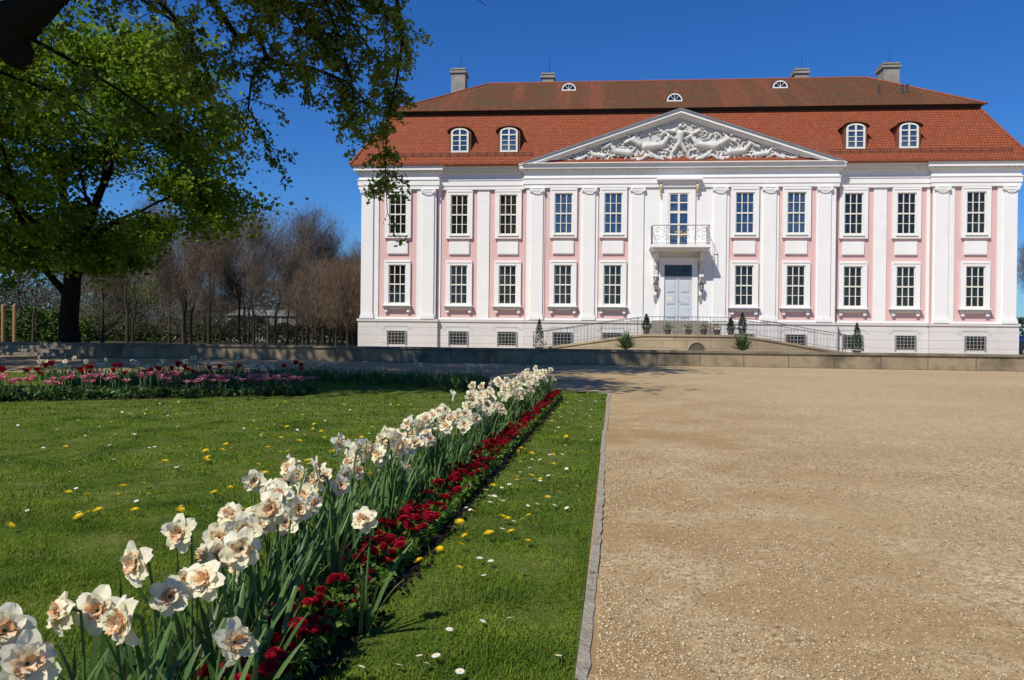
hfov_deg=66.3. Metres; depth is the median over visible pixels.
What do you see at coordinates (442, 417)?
daffodil
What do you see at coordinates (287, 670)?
red daisy
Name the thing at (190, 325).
bare tree
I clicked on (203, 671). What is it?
red daisy
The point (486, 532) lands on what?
dandelion
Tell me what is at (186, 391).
tulip
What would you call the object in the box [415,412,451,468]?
daffodil
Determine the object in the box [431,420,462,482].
daffodil
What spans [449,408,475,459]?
daffodil
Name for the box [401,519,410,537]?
red daisy
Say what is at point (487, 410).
daffodil
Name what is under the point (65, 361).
daffodil
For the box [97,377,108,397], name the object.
tulip
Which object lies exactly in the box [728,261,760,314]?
window
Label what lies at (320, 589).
red daisy
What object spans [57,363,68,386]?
daffodil
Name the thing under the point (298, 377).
tulip
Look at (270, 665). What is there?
red daisy
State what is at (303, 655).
bedding foliage
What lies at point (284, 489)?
daffodil
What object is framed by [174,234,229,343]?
bare tree
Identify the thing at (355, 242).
bare tree
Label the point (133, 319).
bare tree
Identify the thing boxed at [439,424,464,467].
daffodil
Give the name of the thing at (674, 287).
entrance door
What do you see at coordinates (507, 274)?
window
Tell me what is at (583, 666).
kerb
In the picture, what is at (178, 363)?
tulip
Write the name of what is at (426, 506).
red daisy
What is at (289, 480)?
daffodil
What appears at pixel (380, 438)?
daffodil
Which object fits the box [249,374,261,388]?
tulip
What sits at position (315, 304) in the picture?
hornbeam tree
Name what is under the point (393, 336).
basement window
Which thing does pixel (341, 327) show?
hornbeam tree
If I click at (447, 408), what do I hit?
daffodil
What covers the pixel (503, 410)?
daffodil
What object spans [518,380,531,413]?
daffodil
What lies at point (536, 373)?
daffodil
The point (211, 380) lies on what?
tulip
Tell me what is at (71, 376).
tulip
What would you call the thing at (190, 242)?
bare tree
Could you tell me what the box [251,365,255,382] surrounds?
daffodil
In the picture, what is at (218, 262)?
bare tree
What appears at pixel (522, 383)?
daffodil
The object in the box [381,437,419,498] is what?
daffodil
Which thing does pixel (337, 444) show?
daffodil
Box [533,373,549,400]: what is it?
daffodil
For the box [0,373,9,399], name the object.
tulip
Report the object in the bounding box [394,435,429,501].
daffodil
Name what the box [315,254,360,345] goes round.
hornbeam tree
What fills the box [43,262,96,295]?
bare tree
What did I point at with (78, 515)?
dandelion
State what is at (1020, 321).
hedge
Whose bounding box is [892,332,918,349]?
basement window
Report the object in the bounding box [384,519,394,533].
red daisy
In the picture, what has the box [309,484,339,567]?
daffodil
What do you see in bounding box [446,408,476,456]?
daffodil
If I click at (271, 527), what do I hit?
daffodil
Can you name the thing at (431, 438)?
daffodil
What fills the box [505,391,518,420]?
daffodil
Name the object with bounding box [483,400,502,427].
daffodil
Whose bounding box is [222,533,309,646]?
daffodil
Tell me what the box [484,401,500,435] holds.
daffodil
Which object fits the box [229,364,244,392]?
tulip
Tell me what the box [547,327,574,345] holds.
basement window
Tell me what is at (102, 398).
tulip bed soil
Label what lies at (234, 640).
daffodil
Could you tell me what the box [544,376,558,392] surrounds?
daffodil
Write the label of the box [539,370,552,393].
daffodil
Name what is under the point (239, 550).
daffodil
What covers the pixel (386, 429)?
daffodil
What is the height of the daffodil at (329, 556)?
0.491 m
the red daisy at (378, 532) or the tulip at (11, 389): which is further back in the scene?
the tulip at (11, 389)
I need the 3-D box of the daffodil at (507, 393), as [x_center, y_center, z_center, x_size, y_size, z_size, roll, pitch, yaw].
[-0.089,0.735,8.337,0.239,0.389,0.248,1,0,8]
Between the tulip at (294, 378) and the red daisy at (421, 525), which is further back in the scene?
the tulip at (294, 378)
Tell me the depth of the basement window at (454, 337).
47.39 m
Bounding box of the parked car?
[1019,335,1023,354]
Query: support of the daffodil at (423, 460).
on the flower bed soil at (342, 650)
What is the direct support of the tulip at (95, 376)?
on the tulip bed soil at (102, 398)
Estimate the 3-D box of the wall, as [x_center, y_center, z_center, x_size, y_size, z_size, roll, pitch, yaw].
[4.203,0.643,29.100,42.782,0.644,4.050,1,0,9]
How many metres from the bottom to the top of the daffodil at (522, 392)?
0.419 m
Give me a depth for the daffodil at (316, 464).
2.87 m
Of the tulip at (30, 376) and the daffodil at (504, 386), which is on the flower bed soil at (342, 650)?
the daffodil at (504, 386)
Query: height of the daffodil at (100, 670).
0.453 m
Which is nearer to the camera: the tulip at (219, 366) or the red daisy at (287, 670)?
the red daisy at (287, 670)
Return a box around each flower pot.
[660,321,673,333]
[681,323,696,333]
[700,323,709,334]
[711,323,721,334]
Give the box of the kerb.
[550,389,610,679]
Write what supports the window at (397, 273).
in the palace
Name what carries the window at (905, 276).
in the palace
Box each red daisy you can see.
[196,663,208,679]
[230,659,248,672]
[234,672,250,679]
[250,664,270,679]
[260,659,279,679]
[264,646,287,679]
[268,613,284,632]
[270,632,283,645]
[282,667,292,676]
[283,641,298,665]
[288,617,308,670]
[293,628,309,650]
[298,584,306,611]
[301,597,312,609]
[305,615,321,646]
[309,624,322,656]
[312,593,326,606]
[315,586,326,592]
[315,607,328,616]
[322,600,334,607]
[322,615,332,621]
[326,573,340,599]
[336,602,345,618]
[338,575,348,590]
[339,542,351,565]
[350,586,360,593]
[353,554,365,573]
[356,549,364,560]
[362,543,374,555]
[370,549,380,563]
[373,530,382,543]
[375,535,385,544]
[378,518,386,532]
[378,543,388,554]
[378,556,390,566]
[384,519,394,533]
[386,522,397,533]
[386,534,395,543]
[386,537,394,547]
[386,550,396,568]
[394,540,406,566]
[395,537,406,562]
[397,515,407,532]
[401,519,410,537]
[403,522,413,539]
[404,506,413,518]
[411,514,420,526]
[414,509,421,514]
[418,523,426,541]
[421,503,429,509]
[423,510,432,515]
[423,513,434,532]
[434,502,443,512]
[435,478,442,491]
[452,472,459,476]
[452,486,461,496]
[469,464,478,478]
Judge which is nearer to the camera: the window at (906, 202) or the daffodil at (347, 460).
the daffodil at (347, 460)
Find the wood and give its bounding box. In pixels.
[0,255,340,339]
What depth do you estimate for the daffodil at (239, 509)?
2.33 m
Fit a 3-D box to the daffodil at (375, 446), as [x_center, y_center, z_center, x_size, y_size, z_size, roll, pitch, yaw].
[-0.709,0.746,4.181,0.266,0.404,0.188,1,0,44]
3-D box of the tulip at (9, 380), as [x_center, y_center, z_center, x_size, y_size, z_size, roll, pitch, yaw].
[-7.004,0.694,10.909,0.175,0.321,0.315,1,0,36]
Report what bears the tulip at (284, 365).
on the tulip bed soil at (102, 398)
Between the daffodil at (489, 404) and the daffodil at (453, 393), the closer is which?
the daffodil at (453, 393)
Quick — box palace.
[349,49,1023,353]
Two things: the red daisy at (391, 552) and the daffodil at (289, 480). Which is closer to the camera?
the daffodil at (289, 480)
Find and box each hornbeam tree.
[278,261,323,344]
[284,263,334,345]
[287,254,345,345]
[290,274,332,343]
[303,260,360,345]
[310,262,358,345]
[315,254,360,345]
[315,263,351,344]
[327,258,360,345]
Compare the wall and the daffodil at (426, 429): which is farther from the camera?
the wall
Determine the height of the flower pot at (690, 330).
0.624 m
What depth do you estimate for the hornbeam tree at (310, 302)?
55.91 m
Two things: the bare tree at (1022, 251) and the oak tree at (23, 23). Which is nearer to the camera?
the oak tree at (23, 23)
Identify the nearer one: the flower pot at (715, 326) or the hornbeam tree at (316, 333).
the flower pot at (715, 326)
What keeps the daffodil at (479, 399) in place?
on the flower bed soil at (342, 650)
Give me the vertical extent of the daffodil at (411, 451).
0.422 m
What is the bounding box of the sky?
[0,0,1023,335]
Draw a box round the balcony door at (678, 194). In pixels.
[657,177,702,243]
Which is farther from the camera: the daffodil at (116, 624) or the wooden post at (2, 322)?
the wooden post at (2, 322)
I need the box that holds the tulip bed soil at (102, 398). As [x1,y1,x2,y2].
[0,391,316,402]
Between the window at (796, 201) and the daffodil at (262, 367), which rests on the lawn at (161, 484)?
the daffodil at (262, 367)
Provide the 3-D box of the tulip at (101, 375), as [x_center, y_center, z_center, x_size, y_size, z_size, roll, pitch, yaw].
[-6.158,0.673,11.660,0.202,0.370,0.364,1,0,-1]
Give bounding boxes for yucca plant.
[610,330,638,348]
[730,331,757,350]
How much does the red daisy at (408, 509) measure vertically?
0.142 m
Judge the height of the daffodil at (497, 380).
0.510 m
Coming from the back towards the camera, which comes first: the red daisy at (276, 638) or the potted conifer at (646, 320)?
the potted conifer at (646, 320)
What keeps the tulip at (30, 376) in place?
on the tulip bed soil at (102, 398)
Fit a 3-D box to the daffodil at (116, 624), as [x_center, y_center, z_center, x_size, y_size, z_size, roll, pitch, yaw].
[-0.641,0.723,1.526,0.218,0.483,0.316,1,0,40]
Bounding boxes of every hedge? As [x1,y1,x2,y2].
[0,306,97,342]
[46,314,357,343]
[1016,317,1023,336]
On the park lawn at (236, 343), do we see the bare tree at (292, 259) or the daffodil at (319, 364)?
the bare tree at (292, 259)
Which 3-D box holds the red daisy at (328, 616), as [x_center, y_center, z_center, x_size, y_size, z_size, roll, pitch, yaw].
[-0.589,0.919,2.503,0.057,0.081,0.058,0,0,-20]
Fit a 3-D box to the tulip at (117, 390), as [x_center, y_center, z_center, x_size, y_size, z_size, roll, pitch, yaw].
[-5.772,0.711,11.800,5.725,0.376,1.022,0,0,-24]
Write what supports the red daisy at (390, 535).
on the flower bed soil at (342, 650)
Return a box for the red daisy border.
[495,389,560,442]
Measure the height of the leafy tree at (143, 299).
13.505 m
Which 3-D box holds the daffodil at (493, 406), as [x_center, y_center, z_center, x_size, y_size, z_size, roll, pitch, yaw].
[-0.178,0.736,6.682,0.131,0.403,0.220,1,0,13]
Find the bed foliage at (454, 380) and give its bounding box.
[23,365,493,388]
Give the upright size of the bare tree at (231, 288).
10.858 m
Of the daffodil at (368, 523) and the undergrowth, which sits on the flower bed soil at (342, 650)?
the daffodil at (368, 523)
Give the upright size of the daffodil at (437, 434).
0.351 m
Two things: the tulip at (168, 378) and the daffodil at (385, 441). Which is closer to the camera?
the daffodil at (385, 441)
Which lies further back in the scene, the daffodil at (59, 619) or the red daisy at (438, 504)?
the red daisy at (438, 504)
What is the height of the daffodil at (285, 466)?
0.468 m
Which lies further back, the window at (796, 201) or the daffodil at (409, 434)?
the window at (796, 201)
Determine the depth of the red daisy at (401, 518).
3.68 m
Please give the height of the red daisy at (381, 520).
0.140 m
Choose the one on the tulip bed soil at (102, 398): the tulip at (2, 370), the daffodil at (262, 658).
the tulip at (2, 370)
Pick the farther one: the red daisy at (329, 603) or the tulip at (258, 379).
the tulip at (258, 379)
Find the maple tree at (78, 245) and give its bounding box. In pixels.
[0,0,308,342]
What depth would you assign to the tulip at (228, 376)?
12.52 m
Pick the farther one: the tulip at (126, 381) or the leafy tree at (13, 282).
the leafy tree at (13, 282)
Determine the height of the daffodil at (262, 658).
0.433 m
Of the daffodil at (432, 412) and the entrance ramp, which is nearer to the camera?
the daffodil at (432, 412)
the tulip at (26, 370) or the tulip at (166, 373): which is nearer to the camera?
the tulip at (26, 370)
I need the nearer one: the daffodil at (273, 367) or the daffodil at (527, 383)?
the daffodil at (527, 383)
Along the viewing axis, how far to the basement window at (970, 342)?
44.68 m
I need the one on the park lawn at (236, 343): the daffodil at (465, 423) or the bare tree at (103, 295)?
the bare tree at (103, 295)
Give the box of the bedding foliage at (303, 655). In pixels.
[173,391,562,679]
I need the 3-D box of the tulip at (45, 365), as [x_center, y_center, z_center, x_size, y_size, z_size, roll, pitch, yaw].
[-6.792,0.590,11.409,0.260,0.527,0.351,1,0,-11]
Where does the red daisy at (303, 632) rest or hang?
on the flower bed soil at (342, 650)
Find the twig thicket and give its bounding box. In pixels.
[79,237,360,341]
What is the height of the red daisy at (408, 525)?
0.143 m
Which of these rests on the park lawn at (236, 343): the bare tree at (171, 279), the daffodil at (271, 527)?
the bare tree at (171, 279)
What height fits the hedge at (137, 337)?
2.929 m
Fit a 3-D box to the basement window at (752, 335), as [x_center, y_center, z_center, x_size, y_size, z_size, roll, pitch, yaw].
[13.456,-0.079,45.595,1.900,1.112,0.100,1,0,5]
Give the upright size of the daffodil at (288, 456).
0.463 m
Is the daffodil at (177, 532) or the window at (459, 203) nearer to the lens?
the daffodil at (177, 532)
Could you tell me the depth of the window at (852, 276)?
45.55 m
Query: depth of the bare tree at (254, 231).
60.28 m
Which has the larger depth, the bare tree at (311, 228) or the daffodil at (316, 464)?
the bare tree at (311, 228)
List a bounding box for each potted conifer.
[533,319,546,347]
[641,313,651,333]
[725,318,734,334]
[736,312,747,334]
[850,322,863,351]
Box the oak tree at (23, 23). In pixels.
[0,0,485,246]
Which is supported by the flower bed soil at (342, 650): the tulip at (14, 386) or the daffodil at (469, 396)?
the daffodil at (469, 396)
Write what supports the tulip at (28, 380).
on the tulip bed soil at (102, 398)
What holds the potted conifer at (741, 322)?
on the entrance ramp
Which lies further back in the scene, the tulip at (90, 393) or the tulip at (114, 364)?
the tulip at (114, 364)
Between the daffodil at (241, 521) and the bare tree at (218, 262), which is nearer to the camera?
the daffodil at (241, 521)
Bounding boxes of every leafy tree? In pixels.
[0,208,39,299]
[82,218,173,336]
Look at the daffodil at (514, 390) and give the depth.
8.49 m
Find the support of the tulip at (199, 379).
on the tulip bed soil at (102, 398)
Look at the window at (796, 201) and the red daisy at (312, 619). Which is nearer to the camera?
the red daisy at (312, 619)
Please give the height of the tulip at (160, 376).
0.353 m
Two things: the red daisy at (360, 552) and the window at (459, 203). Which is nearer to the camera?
the red daisy at (360, 552)
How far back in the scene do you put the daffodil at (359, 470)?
3.43 m
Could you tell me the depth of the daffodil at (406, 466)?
3.65 m
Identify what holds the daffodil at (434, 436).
on the flower bed soil at (342, 650)
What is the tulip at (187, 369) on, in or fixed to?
on the tulip bed soil at (102, 398)
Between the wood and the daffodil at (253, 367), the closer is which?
the daffodil at (253, 367)
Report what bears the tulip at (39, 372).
on the tulip bed soil at (102, 398)
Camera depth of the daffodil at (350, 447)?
3.63 m
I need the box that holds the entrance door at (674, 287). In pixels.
[658,258,698,320]
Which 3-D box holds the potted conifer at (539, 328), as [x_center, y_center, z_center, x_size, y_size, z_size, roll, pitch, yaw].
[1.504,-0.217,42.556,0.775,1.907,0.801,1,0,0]
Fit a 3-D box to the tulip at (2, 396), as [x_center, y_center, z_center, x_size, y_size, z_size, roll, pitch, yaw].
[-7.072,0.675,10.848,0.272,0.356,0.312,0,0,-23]
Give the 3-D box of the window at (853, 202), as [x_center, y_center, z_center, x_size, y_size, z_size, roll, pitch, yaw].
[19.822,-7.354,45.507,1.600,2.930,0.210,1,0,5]
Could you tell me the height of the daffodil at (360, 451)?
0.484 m
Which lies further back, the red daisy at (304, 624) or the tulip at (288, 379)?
the tulip at (288, 379)
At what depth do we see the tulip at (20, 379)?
11.09 m
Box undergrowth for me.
[0,300,149,340]
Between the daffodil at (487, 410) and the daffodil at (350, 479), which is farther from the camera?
the daffodil at (487, 410)
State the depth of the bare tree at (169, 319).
69.53 m
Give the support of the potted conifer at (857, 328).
on the ground at (676, 413)
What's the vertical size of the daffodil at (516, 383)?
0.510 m
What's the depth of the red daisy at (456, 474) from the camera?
4.89 m
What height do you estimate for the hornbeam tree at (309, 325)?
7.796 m
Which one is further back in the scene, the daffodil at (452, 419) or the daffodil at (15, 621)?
the daffodil at (452, 419)
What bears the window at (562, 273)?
in the palace
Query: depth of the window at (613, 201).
46.28 m
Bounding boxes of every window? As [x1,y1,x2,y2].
[382,260,411,311]
[384,189,411,237]
[385,326,408,343]
[443,261,472,312]
[443,326,470,344]
[446,190,472,238]
[492,261,521,312]
[495,190,521,238]
[495,327,522,345]
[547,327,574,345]
[548,260,577,313]
[550,188,576,237]
[597,260,627,313]
[599,188,626,237]
[599,330,621,338]
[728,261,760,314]
[730,187,759,237]
[733,329,759,336]
[779,261,811,314]
[782,187,810,237]
[782,329,808,344]
[836,262,869,315]
[839,188,868,238]
[839,330,868,348]
[889,262,922,315]
[891,187,921,238]
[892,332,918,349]
[958,261,992,316]
[958,331,988,350]
[960,186,991,237]
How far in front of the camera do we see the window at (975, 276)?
44.75 m
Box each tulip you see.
[0,368,17,387]
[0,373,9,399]
[0,376,10,400]
[0,377,317,400]
[1,378,16,400]
[1,378,19,399]
[3,378,26,399]
[6,377,30,399]
[14,378,35,399]
[18,368,30,396]
[23,374,35,398]
[32,371,43,397]
[33,367,41,393]
[40,363,58,396]
[41,380,51,399]
[43,360,59,391]
[48,381,60,398]
[57,376,70,398]
[66,375,76,397]
[67,371,75,388]
[70,375,95,398]
[78,380,88,397]
[86,364,100,389]
[88,379,96,398]
[91,374,102,397]
[97,373,104,396]
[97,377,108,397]
[101,373,114,395]
[109,376,123,396]
[112,363,118,387]
[115,379,131,397]
[118,363,131,393]
[132,374,148,396]
[133,372,146,397]
[139,371,161,395]
[145,370,169,389]
[149,366,161,387]
[149,374,166,396]
[152,377,170,396]
[155,372,176,389]
[157,377,171,395]
[170,372,184,395]
[172,361,181,386]
[179,367,190,388]
[181,380,193,396]
[189,380,197,395]
[194,375,212,392]
[194,378,206,395]
[208,379,220,394]
[210,379,227,395]
[211,375,223,393]
[213,364,226,389]
[221,379,232,395]
[222,375,237,387]
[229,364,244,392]
[230,376,246,391]
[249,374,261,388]
[252,378,261,394]
[254,376,271,393]
[260,379,269,394]
[263,375,283,394]
[274,377,287,394]
[277,364,286,388]
[279,378,292,392]
[283,375,298,393]
[284,377,301,391]
[289,376,304,392]
[293,360,302,385]
[298,363,307,386]
[304,377,314,393]
[311,376,319,390]
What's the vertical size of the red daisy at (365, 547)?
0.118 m
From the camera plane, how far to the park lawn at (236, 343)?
71.40 m
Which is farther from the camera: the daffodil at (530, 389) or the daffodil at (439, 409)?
the daffodil at (530, 389)
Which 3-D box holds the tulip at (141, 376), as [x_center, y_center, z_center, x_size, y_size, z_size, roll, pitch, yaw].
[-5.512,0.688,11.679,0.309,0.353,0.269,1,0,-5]
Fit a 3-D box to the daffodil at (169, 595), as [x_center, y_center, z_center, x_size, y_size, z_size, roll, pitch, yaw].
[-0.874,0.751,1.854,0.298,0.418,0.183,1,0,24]
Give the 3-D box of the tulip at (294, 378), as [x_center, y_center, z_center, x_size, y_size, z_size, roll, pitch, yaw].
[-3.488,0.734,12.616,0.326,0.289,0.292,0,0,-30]
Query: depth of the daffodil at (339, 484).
3.01 m
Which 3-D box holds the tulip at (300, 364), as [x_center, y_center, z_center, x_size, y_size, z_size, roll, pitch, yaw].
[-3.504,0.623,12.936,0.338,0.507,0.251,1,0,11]
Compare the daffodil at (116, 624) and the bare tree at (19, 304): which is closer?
the daffodil at (116, 624)
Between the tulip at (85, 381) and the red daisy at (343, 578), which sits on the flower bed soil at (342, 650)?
the red daisy at (343, 578)
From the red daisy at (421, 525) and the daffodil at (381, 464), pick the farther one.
the daffodil at (381, 464)
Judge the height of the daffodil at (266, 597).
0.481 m
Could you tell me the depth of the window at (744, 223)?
45.64 m
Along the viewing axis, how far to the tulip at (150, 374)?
11.67 m
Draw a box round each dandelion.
[4,521,15,533]
[74,513,83,522]
[92,507,101,517]
[456,519,464,530]
[483,530,492,542]
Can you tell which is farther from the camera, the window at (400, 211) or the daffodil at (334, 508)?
the window at (400, 211)
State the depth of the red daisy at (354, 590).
2.79 m
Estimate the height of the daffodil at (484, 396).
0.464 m
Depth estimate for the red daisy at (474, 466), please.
4.95 m
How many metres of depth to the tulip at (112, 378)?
11.71 m
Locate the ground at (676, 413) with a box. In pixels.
[0,335,1023,679]
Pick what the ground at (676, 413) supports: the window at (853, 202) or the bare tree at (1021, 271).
the bare tree at (1021, 271)
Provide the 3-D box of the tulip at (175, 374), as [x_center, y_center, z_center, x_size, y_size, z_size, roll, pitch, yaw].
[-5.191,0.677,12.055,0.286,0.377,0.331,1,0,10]
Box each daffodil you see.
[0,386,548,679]
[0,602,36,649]
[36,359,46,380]
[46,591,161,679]
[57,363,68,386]
[58,584,191,679]
[62,359,72,374]
[100,594,226,679]
[101,575,209,679]
[109,540,210,679]
[131,360,145,383]
[137,513,225,678]
[144,364,153,384]
[154,616,265,679]
[156,563,227,679]
[173,537,261,659]
[184,521,257,625]
[185,511,278,662]
[186,526,298,679]
[186,559,304,679]
[193,502,266,616]
[195,540,276,658]
[215,469,266,580]
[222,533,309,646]
[224,505,306,630]
[224,515,308,627]
[224,558,309,662]
[226,563,308,679]
[234,356,242,372]
[244,509,298,596]
[245,491,318,637]
[245,505,305,592]
[250,454,297,547]
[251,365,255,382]
[256,523,307,594]
[258,365,268,384]
[259,478,312,576]
[260,456,323,580]
[260,478,300,568]
[260,481,325,593]
[265,492,330,593]
[270,365,278,385]
[273,472,324,584]
[280,457,326,535]
[280,495,332,630]
[286,464,326,563]
[288,485,340,557]
[296,469,343,567]
[296,481,332,570]
[298,474,360,578]
[307,466,381,585]
[309,434,349,502]
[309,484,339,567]
[310,464,356,548]
[311,468,331,519]
[317,361,324,381]
[321,462,358,523]
[323,437,377,558]
[324,438,369,544]
[325,438,366,519]
[325,461,369,544]
[332,361,342,379]
[332,432,375,505]
[332,456,381,533]
[345,506,412,634]
[350,455,383,509]
[354,443,392,504]
[355,438,406,535]
[360,430,408,508]
[363,431,389,488]
[363,445,419,518]
[366,449,418,515]
[368,461,410,532]
[371,425,401,471]
[372,448,414,504]
[373,430,397,509]
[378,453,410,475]
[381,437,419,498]
[387,418,429,483]
[389,431,406,475]
[392,416,424,466]
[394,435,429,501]
[395,435,426,498]
[405,427,428,464]
[411,432,442,489]
[413,432,443,483]
[414,423,452,471]
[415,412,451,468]
[418,363,424,385]
[418,412,446,467]
[421,427,444,473]
[425,410,457,483]
[426,426,455,452]
[428,409,447,455]
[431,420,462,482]
[432,427,449,448]
[433,406,442,426]
[435,405,450,442]
[435,413,456,453]
[437,416,472,468]
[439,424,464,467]
[446,389,455,436]
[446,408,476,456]
[446,414,463,456]
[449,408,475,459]
[450,412,473,450]
[454,428,476,463]
[455,412,482,461]
[459,365,469,387]
[463,381,476,400]
[464,390,486,447]
[465,401,474,431]
[467,402,484,445]
[471,407,491,443]
[472,393,496,437]
[475,386,498,422]
[475,396,489,434]
[476,382,499,413]
[479,392,513,434]
[480,389,498,428]
[480,407,500,433]
[481,403,498,439]
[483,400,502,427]
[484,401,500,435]
[487,393,511,429]
[489,379,502,421]
[492,395,513,423]
[492,407,509,430]
[493,376,501,397]
[497,388,517,415]
[497,391,515,421]
[500,383,514,409]
[503,377,509,405]
[505,379,520,413]
[505,389,521,416]
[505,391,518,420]
[507,381,514,405]
[511,389,526,421]
[512,393,527,418]
[517,387,533,410]
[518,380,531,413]
[518,386,530,412]
[519,375,525,382]
[519,386,534,411]
[520,382,531,405]
[523,380,536,408]
[524,373,531,399]
[531,375,539,400]
[531,376,541,402]
[532,380,547,402]
[533,370,545,391]
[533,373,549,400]
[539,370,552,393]
[541,376,551,396]
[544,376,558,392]
[548,367,555,391]
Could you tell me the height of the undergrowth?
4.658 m
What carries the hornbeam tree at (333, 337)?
on the park lawn at (236, 343)
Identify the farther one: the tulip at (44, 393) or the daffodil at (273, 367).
the daffodil at (273, 367)
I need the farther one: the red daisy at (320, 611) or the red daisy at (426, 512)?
the red daisy at (426, 512)
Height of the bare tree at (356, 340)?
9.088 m
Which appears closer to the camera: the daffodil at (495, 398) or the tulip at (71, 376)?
the daffodil at (495, 398)
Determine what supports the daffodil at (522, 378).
on the flower bed soil at (342, 650)
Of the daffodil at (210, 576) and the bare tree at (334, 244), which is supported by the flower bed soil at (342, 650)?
the daffodil at (210, 576)
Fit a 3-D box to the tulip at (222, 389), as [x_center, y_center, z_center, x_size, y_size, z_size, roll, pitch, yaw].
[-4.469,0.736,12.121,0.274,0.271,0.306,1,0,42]
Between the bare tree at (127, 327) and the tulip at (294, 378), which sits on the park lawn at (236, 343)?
the bare tree at (127, 327)
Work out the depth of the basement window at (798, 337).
45.35 m
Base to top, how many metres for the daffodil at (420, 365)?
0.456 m
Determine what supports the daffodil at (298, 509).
on the flower bed soil at (342, 650)
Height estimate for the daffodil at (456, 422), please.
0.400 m
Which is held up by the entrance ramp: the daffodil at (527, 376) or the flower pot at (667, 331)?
the flower pot at (667, 331)
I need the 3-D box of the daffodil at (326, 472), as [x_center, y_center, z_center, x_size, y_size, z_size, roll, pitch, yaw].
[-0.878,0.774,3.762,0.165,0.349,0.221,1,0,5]
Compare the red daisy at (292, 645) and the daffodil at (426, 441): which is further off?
the daffodil at (426, 441)
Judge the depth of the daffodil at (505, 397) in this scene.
7.05 m
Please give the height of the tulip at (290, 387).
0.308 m
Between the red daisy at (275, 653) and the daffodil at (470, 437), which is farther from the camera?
the daffodil at (470, 437)
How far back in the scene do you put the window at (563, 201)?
46.52 m
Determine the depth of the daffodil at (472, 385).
7.97 m
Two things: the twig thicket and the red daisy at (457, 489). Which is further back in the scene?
the twig thicket
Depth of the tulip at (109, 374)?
11.66 m
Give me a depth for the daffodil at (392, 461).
4.53 m
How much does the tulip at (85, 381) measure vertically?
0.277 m
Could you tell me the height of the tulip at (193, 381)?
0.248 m
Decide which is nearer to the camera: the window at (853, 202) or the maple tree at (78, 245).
the maple tree at (78, 245)
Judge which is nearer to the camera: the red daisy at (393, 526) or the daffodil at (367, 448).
the daffodil at (367, 448)
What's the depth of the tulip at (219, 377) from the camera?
12.18 m
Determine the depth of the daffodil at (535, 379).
10.43 m
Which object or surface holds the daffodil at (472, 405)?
on the flower bed soil at (342, 650)
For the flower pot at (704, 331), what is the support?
on the entrance ramp
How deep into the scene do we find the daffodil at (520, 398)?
8.45 m
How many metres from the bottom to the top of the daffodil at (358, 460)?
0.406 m
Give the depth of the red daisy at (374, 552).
3.10 m
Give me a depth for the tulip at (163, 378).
11.86 m
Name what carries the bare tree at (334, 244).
on the park lawn at (236, 343)
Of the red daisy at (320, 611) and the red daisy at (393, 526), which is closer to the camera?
the red daisy at (320, 611)
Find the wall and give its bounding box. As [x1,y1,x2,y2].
[70,343,1023,371]
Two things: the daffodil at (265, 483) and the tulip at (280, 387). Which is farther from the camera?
the tulip at (280, 387)
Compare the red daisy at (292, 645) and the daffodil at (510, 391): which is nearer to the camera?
the red daisy at (292, 645)
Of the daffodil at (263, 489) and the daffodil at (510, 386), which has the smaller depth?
the daffodil at (263, 489)
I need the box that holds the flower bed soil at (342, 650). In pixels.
[111,396,563,679]
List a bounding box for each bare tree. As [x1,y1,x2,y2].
[0,211,23,341]
[5,257,84,341]
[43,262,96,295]
[82,274,104,342]
[89,249,168,342]
[96,247,168,342]
[110,210,173,342]
[118,227,199,343]
[130,187,182,342]
[148,231,197,343]
[168,214,241,343]
[168,220,245,305]
[172,211,229,343]
[173,237,253,343]
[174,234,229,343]
[175,237,268,342]
[187,233,245,342]
[215,210,302,344]
[224,196,293,343]
[226,229,288,344]
[250,217,329,343]
[264,231,318,344]
[269,194,343,344]
[283,248,340,344]
[291,221,355,344]
[299,242,340,343]
[334,250,360,344]
[336,233,360,343]
[1017,239,1023,300]
[1017,244,1023,298]
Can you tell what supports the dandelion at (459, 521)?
on the lawn at (161, 484)
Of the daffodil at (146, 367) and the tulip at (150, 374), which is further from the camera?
the daffodil at (146, 367)
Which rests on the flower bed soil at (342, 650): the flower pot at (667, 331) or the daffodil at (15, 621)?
the daffodil at (15, 621)
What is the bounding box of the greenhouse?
[226,310,357,341]
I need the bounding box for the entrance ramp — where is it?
[533,316,845,351]
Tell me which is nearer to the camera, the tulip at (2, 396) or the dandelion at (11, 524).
the dandelion at (11, 524)
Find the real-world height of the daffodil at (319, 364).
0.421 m
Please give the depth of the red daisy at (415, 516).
3.73 m
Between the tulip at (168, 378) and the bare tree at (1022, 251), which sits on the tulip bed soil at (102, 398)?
the tulip at (168, 378)
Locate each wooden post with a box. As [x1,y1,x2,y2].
[1,304,4,341]
[12,304,16,341]
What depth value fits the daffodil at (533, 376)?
10.46 m
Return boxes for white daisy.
[432,653,440,666]
[456,668,463,679]
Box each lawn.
[0,339,357,355]
[0,372,607,679]
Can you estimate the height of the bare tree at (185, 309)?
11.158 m
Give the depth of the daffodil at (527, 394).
9.31 m

